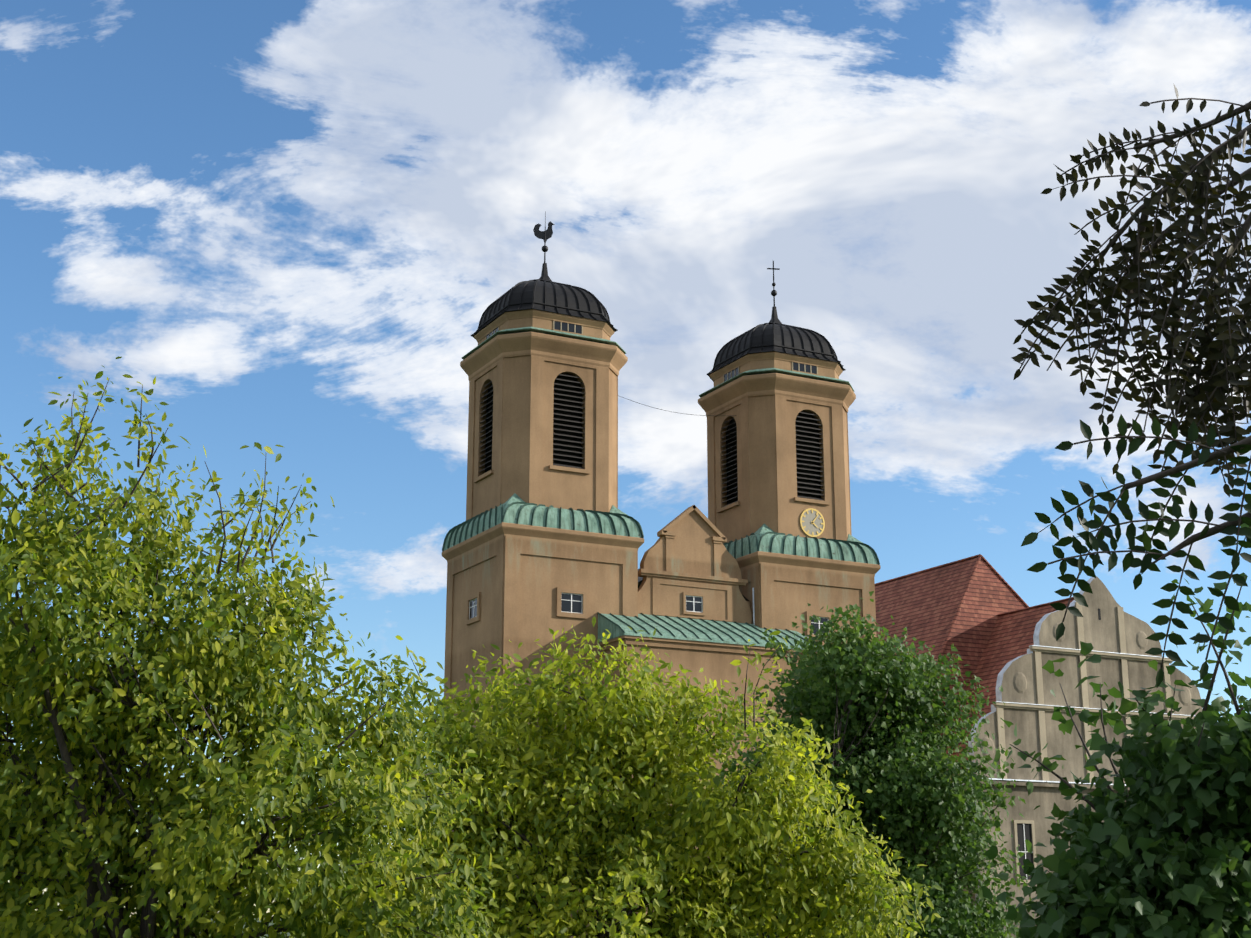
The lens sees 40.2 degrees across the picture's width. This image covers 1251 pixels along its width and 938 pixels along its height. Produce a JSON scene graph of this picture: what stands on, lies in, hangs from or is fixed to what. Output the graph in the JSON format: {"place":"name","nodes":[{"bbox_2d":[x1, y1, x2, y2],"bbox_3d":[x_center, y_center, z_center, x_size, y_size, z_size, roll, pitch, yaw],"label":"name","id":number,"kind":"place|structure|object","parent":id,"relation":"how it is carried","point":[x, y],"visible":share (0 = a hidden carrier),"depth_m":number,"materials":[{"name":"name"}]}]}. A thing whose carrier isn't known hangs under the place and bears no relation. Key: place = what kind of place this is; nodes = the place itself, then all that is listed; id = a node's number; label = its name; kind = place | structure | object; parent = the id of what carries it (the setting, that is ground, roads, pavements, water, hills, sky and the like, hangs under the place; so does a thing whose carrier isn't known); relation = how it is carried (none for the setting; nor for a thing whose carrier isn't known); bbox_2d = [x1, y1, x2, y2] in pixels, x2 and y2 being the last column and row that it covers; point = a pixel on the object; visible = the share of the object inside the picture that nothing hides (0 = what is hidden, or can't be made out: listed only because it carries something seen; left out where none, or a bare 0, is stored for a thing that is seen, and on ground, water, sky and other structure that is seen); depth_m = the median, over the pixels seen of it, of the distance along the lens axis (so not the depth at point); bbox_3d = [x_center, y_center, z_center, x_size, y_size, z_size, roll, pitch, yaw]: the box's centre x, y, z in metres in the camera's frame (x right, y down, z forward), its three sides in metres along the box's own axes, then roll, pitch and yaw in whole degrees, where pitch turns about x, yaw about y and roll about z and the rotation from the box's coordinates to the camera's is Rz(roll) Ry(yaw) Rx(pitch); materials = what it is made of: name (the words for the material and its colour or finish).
{"place":"outdoors","nodes":[
{"label":"outdoors","id":0,"kind":"place"},
{"bbox_2d":[103,918,294,937],"bbox_3d":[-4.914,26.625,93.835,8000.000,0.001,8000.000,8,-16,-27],"label":"ground","id":1,"kind":"structure","parent":0,"point":[288,933],"depth_m":363.21,"materials":[{"name":"green plant"}]},
{"bbox_2d":[0,356,334,937],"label":"tree","id":2,"kind":"object","parent":1,"relation":"on","point":[35,505],"depth_m":23.81,"materials":[{"name":"green plant"}]},
{"bbox_2d":[0,442,515,937],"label":"tree","id":3,"kind":"object","parent":1,"relation":"on","point":[196,864],"depth_m":22.20,"materials":[{"name":"green plant"}]},
{"bbox_2d":[344,616,943,937],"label":"tree","id":4,"kind":"object","parent":1,"relation":"on","point":[575,747],"depth_m":29.33,"materials":[{"name":"green plant"}]},
{"bbox_2d":[704,591,1035,937],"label":"linden tree","id":5,"kind":"object","parent":1,"relation":"on","point":[936,785],"depth_m":45.06,"materials":[{"name":"green plant"}]},
{"bbox_2d":[442,211,643,937],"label":"church tower","id":6,"kind":"structure","parent":0,"point":[543,538],"depth_m":97.48,"materials":[{"name":"beige paint"}]},
{"bbox_2d":[620,396,735,415],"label":"tower cable","id":7,"kind":"object","parent":6,"relation":"attached to","point":[674,412],"visible":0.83,"depth_m":104.82,"materials":[{"name":"black metal"}]},
{"bbox_2d":[0,0,1250,915],"label":"sky","id":8,"kind":"structure","parent":0,"point":[301,219],"materials":[{"name":"blue"}]},
{"bbox_2d":[597,505,823,923],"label":"church gable","id":9,"kind":"structure","parent":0,"point":[694,609],"depth_m":98.15,"materials":[{"name":"beige paint"}]},
{"bbox_2d":[698,261,880,644],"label":"church tower","id":10,"kind":"structure","parent":0,"point":[779,510],"depth_m":105.34,"materials":[{"name":"beige paint"}]},
{"bbox_2d":[875,554,1202,937],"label":"gabled building","id":11,"kind":"structure","parent":0,"point":[987,621],"depth_m":112.71,"materials":[{"name":"beige paint"}]},
{"bbox_2d":[981,523,1250,937],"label":"maple tree","id":12,"kind":"object","parent":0,"point":[1111,876],"depth_m":15.51,"materials":[{"name":"green plant"}]},
{"bbox_2d":[1011,83,1250,496],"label":"robinia","id":13,"kind":"object","parent":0,"point":[1171,278],"depth_m":5.11,"materials":[{"name":"green plant"}]},
{"bbox_2d":[1021,414,1250,687],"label":"robinia","id":14,"kind":"object","parent":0,"point":[1129,559],"depth_m":4.57,"materials":[{"name":"green plant"}]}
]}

